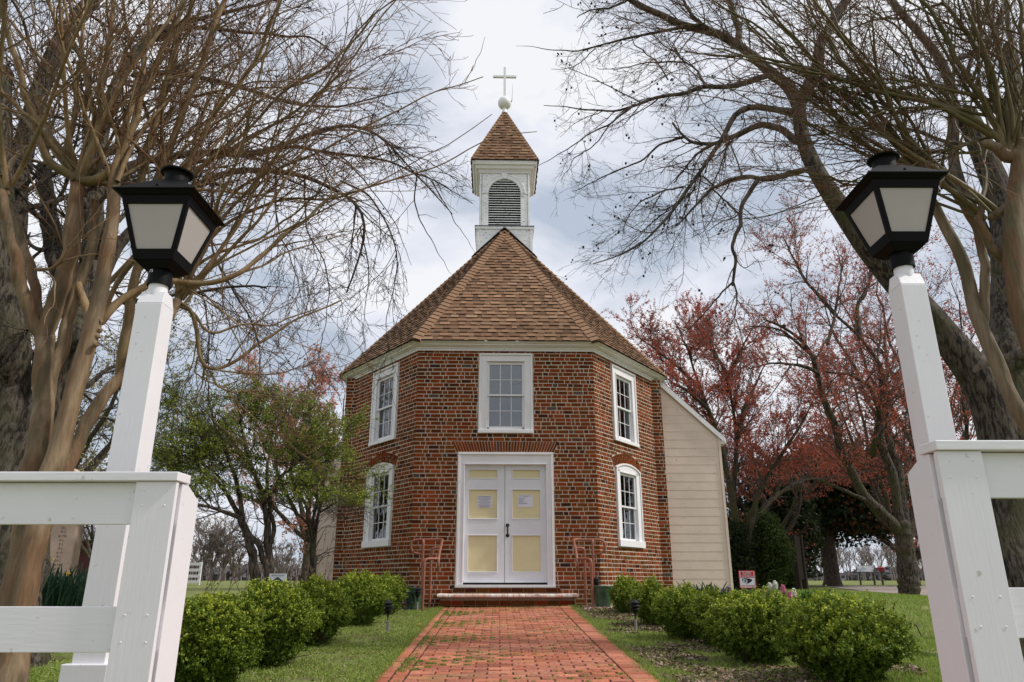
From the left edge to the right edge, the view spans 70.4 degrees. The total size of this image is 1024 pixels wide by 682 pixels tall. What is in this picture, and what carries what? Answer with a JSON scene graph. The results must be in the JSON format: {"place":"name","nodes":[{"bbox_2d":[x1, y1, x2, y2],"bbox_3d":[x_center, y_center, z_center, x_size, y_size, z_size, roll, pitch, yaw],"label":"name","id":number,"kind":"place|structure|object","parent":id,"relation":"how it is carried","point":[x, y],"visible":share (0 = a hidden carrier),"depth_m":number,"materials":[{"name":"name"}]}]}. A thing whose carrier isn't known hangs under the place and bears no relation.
{"place":"outdoors","nodes":[
{"label":"outdoors","id":0,"kind":"place"},
{"bbox_2d":[28,597,443,681],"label":"lawn grass","id":1,"kind":"structure","parent":0,"point":[186,598],"depth_m":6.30,"materials":[{"name":"green plant"}]},
{"bbox_2d":[30,581,939,681],"bbox_3d":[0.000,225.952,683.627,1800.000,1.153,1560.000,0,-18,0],"label":"ground","id":2,"kind":"structure","parent":0,"point":[192,589],"depth_m":8.99,"materials":[{"name":"plant"}]},
{"bbox_2d":[42,558,88,605],"bbox_3d":[-5.911,3.179,9.474,1.669,0.654,1.825,13,-22,-35],"label":"daffodil clump","id":3,"kind":"object","parent":2,"relation":"on","point":[65,591],"visible":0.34,"depth_m":9.15,"materials":[{"name":"green plant"}]},
{"bbox_2d":[48,469,83,582],"bbox_3d":[-7.400,3.130,11.499,1.080,2.340,0.243,2,-18,-5],"label":"memorial stone","id":4,"kind":"object","parent":2,"relation":"on","point":[65,543],"visible":0.25,"depth_m":11.40,"materials":[{"name":"grey stone"}]},
{"bbox_2d":[77,525,95,584],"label":"barn","id":5,"kind":"structure","parent":2,"relation":"on","point":[84,559],"depth_m":38.31,"materials":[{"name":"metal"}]},
{"bbox_2d":[80,468,95,561],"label":"bare tree","id":6,"kind":"object","parent":2,"relation":"on","point":[91,534],"visible":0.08,"depth_m":28.45,"materials":[{"name":"grey plant"}]},
{"bbox_2d":[0,472,197,681],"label":"board fence","id":7,"kind":"object","parent":2,"relation":"on","point":[135,633],"visible":1,"depth_m":2.37,"materials":[{"name":"white paint"}]},
{"bbox_2d":[30,284,217,471],"bbox_3d":[-13.779,2.988,21.195,7.636,9.680,7.709,14,-23,-37],"label":"budding tree","id":8,"kind":"object","parent":2,"relation":"on","point":[89,465],"visible":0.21,"depth_m":21.71,"materials":[{"name":"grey plant"}]},
{"bbox_2d":[58,165,225,681],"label":"lamp post","id":9,"kind":"object","parent":2,"relation":"on","point":[173,220],"visible":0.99,"depth_m":3.33,"materials":[{"name":"white paint"}]},
{"bbox_2d":[187,562,202,584],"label":"board fence","id":10,"kind":"object","parent":2,"relation":"on","point":[198,576],"visible":0.3,"depth_m":43.82,"materials":[{"name":"white paint"}]},
{"bbox_2d":[191,514,229,580],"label":"bare tree","id":11,"kind":"object","parent":2,"relation":"on","point":[211,551],"visible":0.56,"depth_m":100.67,"materials":[{"name":"plant"}]},
{"bbox_2d":[191,509,239,580],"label":"bare tree","id":12,"kind":"object","parent":2,"relation":"on","point":[199,530],"visible":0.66,"depth_m":100.10,"materials":[{"name":"plant"}]},
{"bbox_2d":[174,589,269,681],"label":"boxwood","id":13,"kind":"object","parent":2,"relation":"on","point":[229,649],"visible":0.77,"depth_m":5.35,"materials":[{"name":"green plant"}]},
{"bbox_2d":[202,512,252,580],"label":"bare tree","id":14,"kind":"object","parent":2,"relation":"on","point":[223,564],"visible":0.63,"depth_m":100.34,"materials":[{"name":"plant"}]},
{"bbox_2d":[218,535,247,580],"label":"bare tree","id":15,"kind":"object","parent":2,"relation":"on","point":[239,557],"visible":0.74,"depth_m":99.87,"materials":[{"name":"grey plant"}]},
{"bbox_2d":[0,0,480,667],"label":"bare tree","id":16,"kind":"object","parent":2,"relation":"on","point":[16,364],"visible":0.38,"depth_m":8.82,"materials":[{"name":"brown plant"}]},
{"bbox_2d":[150,340,365,583],"bbox_3d":[-4.446,2.025,12.235,4.440,4.281,3.007,0,-18,0],"label":"leafy tree","id":17,"kind":"object","parent":2,"relation":"on","point":[167,456],"visible":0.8,"depth_m":12.03,"materials":[{"name":"green plant"}]},
{"bbox_2d":[0,0,536,681],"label":"crape myrtle","id":18,"kind":"object","parent":2,"relation":"on","point":[56,446],"visible":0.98,"depth_m":5.24,"materials":[{"name":"beige plant"}]},
{"bbox_2d":[202,339,349,581],"bbox_3d":[-9.426,6.072,33.846,8.979,11.506,9.353,-6,-19,19],"label":"red maple","id":19,"kind":"object","parent":2,"relation":"on","point":[293,527],"visible":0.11,"depth_m":32.42,"materials":[{"name":"grey plant"}]},
{"bbox_2d":[269,574,286,582],"bbox_3d":[-3.500,3.895,10.721,0.256,0.870,0.022,0,-18,0],"label":"yard sign","id":20,"kind":"object","parent":2,"relation":"on","point":[279,577],"visible":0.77,"depth_m":10.84,"materials":[{"name":"white plastic"}]},
{"bbox_2d":[237,577,324,668],"bbox_3d":[-2.267,2.647,6.814,0.936,0.835,0.841,0,-18,0],"label":"boxwood","id":21,"kind":"object","parent":2,"relation":"on","point":[294,616],"visible":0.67,"depth_m":6.65,"materials":[{"name":"green plant"}]},
{"bbox_2d":[203,519,364,602],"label":"shoots","id":22,"kind":"object","parent":2,"relation":"on","point":[212,580],"visible":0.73,"depth_m":12.07,"materials":[{"name":"green plant"}]},
{"bbox_2d":[272,537,297,573],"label":"bare tree","id":23,"kind":"object","parent":2,"relation":"on","point":[283,559],"visible":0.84,"depth_m":100.30,"materials":[{"name":"grey plant"}]},
{"bbox_2d":[233,385,396,593],"bbox_3d":[-3.442,2.453,12.603,2.717,3.726,2.410,7,-19,-20],"label":"leafy tree","id":24,"kind":"object","parent":2,"relation":"on","point":[313,557],"visible":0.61,"depth_m":12.47,"materials":[{"name":"green plant"}]},
{"bbox_2d":[292,571,355,646],"bbox_3d":[-2.223,3.025,8.167,0.933,0.849,0.884,0,-18,0],"label":"boxwood","id":25,"kind":"object","parent":2,"relation":"on","point":[331,601],"visible":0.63,"depth_m":8.02,"materials":[{"name":"green plant"}]},
{"bbox_2d":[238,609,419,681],"bbox_3d":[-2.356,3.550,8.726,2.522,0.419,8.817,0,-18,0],"label":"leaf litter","id":26,"kind":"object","parent":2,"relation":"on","point":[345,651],"visible":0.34,"depth_m":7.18,"materials":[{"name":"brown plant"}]},
{"bbox_2d":[334,569,395,625],"bbox_3d":[-2.133,3.572,10.071,0.966,0.798,0.964,-11,-21,31],"label":"boxwood","id":27,"kind":"object","parent":2,"relation":"on","point":[374,595],"visible":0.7,"depth_m":9.92,"materials":[{"name":"green plant"}]},
{"bbox_2d":[356,570,407,614],"bbox_3d":[-2.128,4.118,11.816,0.922,0.756,0.843,0,-18,0],"label":"boxwood","id":28,"kind":"object","parent":2,"relation":"on","point":[398,590],"visible":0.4,"depth_m":11.74,"materials":[{"name":"green plant"}]},
{"bbox_2d":[382,599,393,632],"bbox_3d":[-1.594,3.583,9.312,0.156,0.505,0.156,-1,-20,0],"label":"path light","id":29,"kind":"object","parent":2,"relation":"on","point":[388,605],"visible":0.98,"depth_m":9.32,"materials":[{"name":"black metal"}]},
{"bbox_2d":[400,591,414,609],"bbox_3d":[-1.800,4.478,12.507,0.295,0.317,0.028,16,-24,-40],"label":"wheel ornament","id":30,"kind":"object","parent":2,"relation":"on","point":[407,600],"visible":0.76,"depth_m":12.52,"materials":[{"name":"black metal"}]},
{"bbox_2d":[405,587,421,609],"bbox_3d":[-1.760,4.594,12.963,0.406,0.376,0.406,0,-18,0],"label":"plant pot","id":31,"kind":"object","parent":2,"relation":"on","point":[411,589],"visible":0.48,"depth_m":12.83,"materials":[{"name":"plastic"}]},
{"bbox_2d":[414,587,421,610],"bbox_3d":[-1.633,4.503,12.522,0.156,0.505,0.156,8,-21,-23],"label":"path light","id":32,"kind":"object","parent":2,"relation":"on","point":[417,593],"visible":0.98,"depth_m":12.52,"materials":[{"name":"black metal"}]},
{"bbox_2d":[410,538,443,610],"bbox_3d":[-1.499,4.324,13.207,0.548,1.445,0.843,8,-20,-24],"label":"handrail","id":33,"kind":"object","parent":2,"relation":"on","point":[430,558],"visible":0.98,"depth_m":13.22,"materials":[{"name":"metal"}]},
{"bbox_2d":[437,588,578,607],"bbox_3d":[-0.073,4.768,13.315,2.568,0.454,0.507,0,-18,-1],"label":"entrance step","id":34,"kind":"object","parent":2,"relation":"on","point":[492,597],"visible":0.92,"depth_m":13.13,"materials":[{"name":"brick"}]},
{"bbox_2d":[316,67,733,607],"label":"church","id":35,"kind":"structure","parent":2,"relation":"on","point":[575,415],"depth_m":15.06,"materials":[{"name":"brick"}]},
{"bbox_2d":[361,463,394,547],"bbox_3d":[-2.755,3.410,15.131,0.155,1.710,1.170,14,-23,-36],"label":"window","id":36,"kind":"structure","parent":35,"relation":"in","point":[378,535],"depth_m":15.15,"materials":[{"name":"white paint"}]},
{"bbox_2d":[368,362,399,446],"bbox_3d":[-2.751,1.394,15.798,0.145,1.672,1.148,14,-23,-36],"label":"window","id":37,"kind":"structure","parent":35,"relation":"in","point":[384,430],"depth_m":15.86,"materials":[{"name":"white paint"}]},
{"bbox_2d":[463,465,504,582],"bbox_3d":[-0.538,3.521,14.076,0.784,2.220,0.058,0,-18,-1],"label":"door","id":38,"kind":"structure","parent":35,"relation":"in","point":[484,528],"depth_m":14.04,"materials":[{"name":"white paint"}]},
{"bbox_2d":[477,496,491,507],"bbox_3d":[-0.534,3.145,14.203,0.293,0.230,0.007,0,-18,-2],"label":"paper notice","id":39,"kind":"object","parent":35,"relation":"attached to","point":[484,501],"visible":1,"depth_m":14.20,"materials":[{"name":"white paper"}]},
{"bbox_2d":[478,353,532,432],"bbox_3d":[-0.128,1.070,14.846,1.108,1.672,0.180,0,-18,-1],"label":"window","id":40,"kind":"structure","parent":35,"relation":"in","point":[505,379],"depth_m":14.86,"materials":[{"name":"white paint"}]},
{"bbox_2d":[518,495,532,506],"bbox_3d":[0.263,3.138,14.226,0.295,0.232,0.007,0,-18,-2],"label":"paper notice","id":41,"kind":"object","parent":35,"relation":"attached to","point":[525,500],"visible":1,"depth_m":14.22,"materials":[{"name":"white paper"}]},
{"bbox_2d":[505,465,546,582],"bbox_3d":[0.267,3.518,14.067,0.808,2.220,0.116,0,-18,-1],"label":"door","id":42,"kind":"structure","parent":35,"relation":"in","point":[525,527],"depth_m":14.06,"materials":[{"name":"white paint"}]},
{"bbox_2d":[610,364,639,447],"bbox_3d":[2.443,1.434,15.919,0.145,1.672,1.148,-12,-22,33],"label":"window","id":43,"kind":"structure","parent":35,"relation":"in","point":[623,383],"depth_m":16.00,"materials":[{"name":"white paint"}]},
{"bbox_2d":[615,464,645,547],"bbox_3d":[2.447,3.450,15.252,0.155,1.710,1.170,-12,-22,33],"label":"window","id":44,"kind":"structure","parent":35,"relation":"in","point":[630,525],"depth_m":15.32,"materials":[{"name":"white paint"}]},
{"bbox_2d":[188,561,923,580],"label":"thicket","id":45,"kind":"object","parent":2,"relation":"on","point":[886,575],"visible":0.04,"depth_m":159.85,"materials":[{"name":"plant"}]},
{"bbox_2d":[188,535,924,580],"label":"treeline","id":46,"kind":"object","parent":2,"relation":"on","point":[868,557],"visible":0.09,"depth_m":141.19,"materials":[{"name":"plant"}]},
{"bbox_2d":[572,538,605,606],"bbox_3d":[1.349,4.310,13.212,0.548,1.415,0.843,-8,-20,24],"label":"handrail","id":47,"kind":"object","parent":2,"relation":"on","point":[584,558],"visible":0.95,"depth_m":13.24,"materials":[{"name":"metal"}]},
{"bbox_2d":[593,577,599,584],"bbox_3d":[1.545,4.556,13.194,0.156,0.505,0.156,-5,-21,7],"label":"path light","id":48,"kind":"object","parent":2,"relation":"on","point":[596,581],"visible":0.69,"depth_m":13.21,"materials":[{"name":"black metal"}]},
{"bbox_2d":[582,605,613,609],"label":"pale litter","id":49,"kind":"object","parent":2,"relation":"on","point":[594,607],"visible":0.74,"depth_m":12.48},
{"bbox_2d":[593,585,611,606],"bbox_3d":[1.600,4.507,12.781,0.406,0.376,0.406,10,-21,-29],"label":"plant pot","id":50,"kind":"object","parent":2,"relation":"on","point":[601,596],"visible":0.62,"depth_m":12.65,"materials":[{"name":"plastic"}]},
{"bbox_2d":[606,573,639,613],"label":"boxwood","id":51,"kind":"object","parent":2,"relation":"on","point":[618,595],"visible":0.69,"depth_m":11.79,"materials":[{"name":"green plant"}]},
{"bbox_2d":[629,599,640,630],"bbox_3d":[1.621,3.657,9.536,0.156,0.505,0.156,-11,-22,31],"label":"path light","id":52,"kind":"object","parent":2,"relation":"on","point":[634,605],"visible":0.97,"depth_m":9.54,"materials":[{"name":"black metal"}]},
{"bbox_2d":[626,574,668,625],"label":"boxwood","id":53,"kind":"object","parent":2,"relation":"on","point":[643,595],"visible":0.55,"depth_m":10.14,"materials":[{"name":"green plant"}]},
{"bbox_2d":[646,580,704,639],"bbox_3d":[2.090,3.278,8.815,0.859,0.726,0.842,0,-18,0],"label":"boxwood","id":54,"kind":"object","parent":2,"relation":"on","point":[669,606],"visible":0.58,"depth_m":8.69,"materials":[{"name":"green plant"}]},
{"bbox_2d":[676,581,735,591],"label":"garden clump","id":55,"kind":"object","parent":2,"relation":"on","point":[701,589],"visible":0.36,"depth_m":13.90,"materials":[{"name":"green plant"}]},
{"bbox_2d":[682,585,730,646],"bbox_3d":[2.368,3.102,8.121,0.865,0.717,0.804,0,-18,0],"label":"boxwood","id":56,"kind":"object","parent":2,"relation":"on","point":[697,610],"visible":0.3,"depth_m":8.07,"materials":[{"name":"green plant"}]},
{"bbox_2d":[600,281,869,588],"bbox_3d":[7.563,3.372,25.528,10.912,11.216,5.708,7,-19,-20],"label":"red maple","id":57,"kind":"object","parent":2,"relation":"on","point":[696,395],"visible":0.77,"depth_m":25.05,"materials":[{"name":"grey plant"}]},
{"bbox_2d":[728,518,759,591],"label":"arborvitae","id":58,"kind":"object","parent":2,"relation":"on","point":[737,552],"visible":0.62,"depth_m":23.62,"materials":[{"name":"green plant"}]},
{"bbox_2d":[693,584,794,663],"bbox_3d":[2.332,2.736,6.983,1.069,0.754,1.003,0,-18,0],"label":"boxwood","id":59,"kind":"object","parent":2,"relation":"on","point":[740,625],"visible":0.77,"depth_m":6.80,"materials":[{"name":"green plant"}]},
{"bbox_2d":[738,569,756,591],"bbox_3d":[4.500,4.659,13.837,0.322,0.620,0.024,1,-18,-3],"label":"camera warning sign","id":60,"kind":"object","parent":2,"relation":"on","point":[747,578],"visible":1,"depth_m":13.87,"materials":[{"name":"red paint"}]},
{"bbox_2d":[573,605,926,681],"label":"mulch","id":61,"kind":"object","parent":2,"relation":"on","point":[721,670],"visible":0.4,"depth_m":6.67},
{"bbox_2d":[567,604,941,681],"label":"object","id":62,"kind":"object","parent":2,"relation":"on","point":[636,641],"visible":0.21,"depth_m":6.87,"materials":[{"name":"green plant"}]},
{"bbox_2d":[742,507,797,590],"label":"arborvitae","id":63,"kind":"object","parent":2,"relation":"on","point":[772,560],"visible":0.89,"depth_m":24.01,"materials":[{"name":"green plant"}]},
{"bbox_2d":[767,580,777,591],"bbox_3d":[4.729,4.503,13.150,0.206,0.322,0.154,0,-18,0],"label":"hyacinth","id":64,"kind":"object","parent":2,"relation":"on","point":[771,584],"visible":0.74,"depth_m":13.15,"materials":[{"name":"white plant"}]},
{"bbox_2d":[724,452,825,578],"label":"cedar tree","id":65,"kind":"object","parent":2,"relation":"on","point":[813,535],"visible":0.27,"depth_m":35.65,"materials":[{"name":"green plant"}]},
{"bbox_2d":[530,0,1023,655],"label":"bare tree","id":66,"kind":"object","parent":2,"relation":"on","point":[966,362],"visible":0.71,"depth_m":9.28,"materials":[{"name":"brown plant"}]},
{"bbox_2d":[543,0,1023,434],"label":"crape myrtle","id":67,"kind":"object","parent":2,"relation":"on","point":[1006,132],"visible":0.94,"depth_m":5.22,"materials":[{"name":"brown plant"}]},
{"bbox_2d":[780,584,786,596],"bbox_3d":[4.779,4.424,12.738,0.100,0.291,0.200,9,-20,-24],"label":"hyacinth","id":68,"kind":"object","parent":2,"relation":"on","point":[783,589],"visible":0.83,"depth_m":12.74,"materials":[{"name":"pink plant"}]},
{"bbox_2d":[777,553,795,589],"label":"arborvitae","id":69,"kind":"object","parent":2,"relation":"on","point":[789,583],"visible":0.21,"depth_m":27.56,"materials":[{"name":"green plant"}]},
{"bbox_2d":[719,396,864,586],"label":"red maple","id":70,"kind":"object","parent":2,"relation":"on","point":[791,512],"visible":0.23,"depth_m":34.54,"materials":[{"name":"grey plant"}]},
{"bbox_2d":[791,588,796,597],"bbox_3d":[4.864,4.370,12.440,0.206,0.263,0.150,4,-19,-11],"label":"hyacinth","id":71,"kind":"object","parent":2,"relation":"on","point":[793,594],"visible":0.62,"depth_m":12.45,"materials":[{"name":"white plant"}]},
{"bbox_2d":[790,535,808,589],"bbox_3d":[10.420,8.294,26.222,0.170,2.520,1.040,-13,-22,34],"label":"board sign","id":72,"kind":"object","parent":2,"relation":"on","point":[800,571],"visible":0.69,"depth_m":26.26,"materials":[{"name":"brown wood"}]},
{"bbox_2d":[799,588,816,600],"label":"garden clump","id":73,"kind":"object","parent":2,"relation":"on","point":[805,593],"visible":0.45,"depth_m":12.77,"materials":[{"name":"green plant"}]},
{"bbox_2d":[727,433,915,585],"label":"cedar tree","id":74,"kind":"object","parent":2,"relation":"on","point":[855,518],"visible":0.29,"depth_m":38.90,"materials":[{"name":"green plant"}]},
{"bbox_2d":[715,186,975,595],"bbox_3d":[9.514,1.132,19.596,9.110,11.756,4.320,7,-19,-20],"label":"red maple","id":75,"kind":"object","parent":2,"relation":"on","point":[900,525],"visible":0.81,"depth_m":19.20,"materials":[{"name":"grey plant"}]},
{"bbox_2d":[768,585,923,681],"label":"boxwood","id":76,"kind":"object","parent":2,"relation":"on","point":[820,634],"visible":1,"depth_m":5.66,"materials":[{"name":"green plant"}]},
{"bbox_2d":[856,565,875,584],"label":"information panel","id":77,"kind":"object","parent":2,"relation":"on","point":[865,569],"visible":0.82,"depth_m":43.85,"materials":[{"name":"grey metal"}]},
{"bbox_2d":[770,220,981,493],"bbox_3d":[15.052,1.980,25.902,9.868,14.336,9.720,5,-19,-15],"label":"red maple","id":78,"kind":"object","parent":2,"relation":"on","point":[964,410],"visible":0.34,"depth_m":25.70,"materials":[{"name":"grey plant"}]},
{"bbox_2d":[779,302,978,556],"bbox_3d":[17.554,3.958,32.794,11.326,14.849,9.221,14,-23,-36],"label":"red maple","id":79,"kind":"object","parent":2,"relation":"on","point":[876,491],"visible":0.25,"depth_m":32.59,"materials":[{"name":"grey plant"}]},
{"bbox_2d":[877,567,884,584],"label":"brochure box","id":80,"kind":"object","parent":2,"relation":"on","point":[880,569],"visible":0.97,"depth_m":44.14,"materials":[{"name":"red paint"}]},
{"bbox_2d":[864,499,922,585],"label":"bare tree","id":81,"kind":"object","parent":2,"relation":"on","point":[918,552],"visible":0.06,"depth_m":40.43,"materials":[{"name":"grey plant"}]},
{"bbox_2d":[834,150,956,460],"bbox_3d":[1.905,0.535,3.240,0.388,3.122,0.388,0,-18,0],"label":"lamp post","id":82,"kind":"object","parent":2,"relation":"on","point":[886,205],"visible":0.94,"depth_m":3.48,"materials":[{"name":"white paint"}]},
{"bbox_2d":[908,440,1023,681],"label":"board fence","id":83,"kind":"object","parent":2,"relation":"on","point":[976,603],"visible":1,"depth_m":2.15,"materials":[{"name":"white paint"}]},
{"bbox_2d":[0,0,1023,572],"label":"sky","id":84,"kind":"structure","parent":0,"point":[509,28],"materials":[{"name":"white"}]},
{"bbox_2d":[375,606,659,681],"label":"path","id":85,"kind":"structure","parent":0,"point":[629,667],"depth_m":7.56,"materials":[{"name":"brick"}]},
{"bbox_2d":[393,606,629,681],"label":"joint weeds","id":86,"kind":"object","parent":85,"relation":"on","point":[405,663],"visible":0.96,"depth_m":8.12,"materials":[{"name":"green plant"}]},
{"bbox_2d":[352,604,679,681],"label":"edge weeds","id":87,"kind":"object","parent":85,"relation":"on","point":[404,645],"visible":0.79,"depth_m":7.64,"materials":[{"name":"green plant"}]},
{"bbox_2d":[460,605,577,607],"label":"step weeds","id":88,"kind":"object","parent":85,"relation":"on","point":[524,606],"visible":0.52,"depth_m":13.07,"materials":[{"name":"green plant"}]},
{"bbox_2d":[824,586,927,595],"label":"road","id":89,"kind":"structure","parent":0,"point":[889,589],"depth_m":33.42,"materials":[{"name":"grey asphalt"}]},
{"bbox_2d":[732,589,1023,681],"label":"lawn grass","id":90,"kind":"structure","parent":0,"point":[903,611],"depth_m":10.58,"materials":[{"name":"green plant"}]}
]}

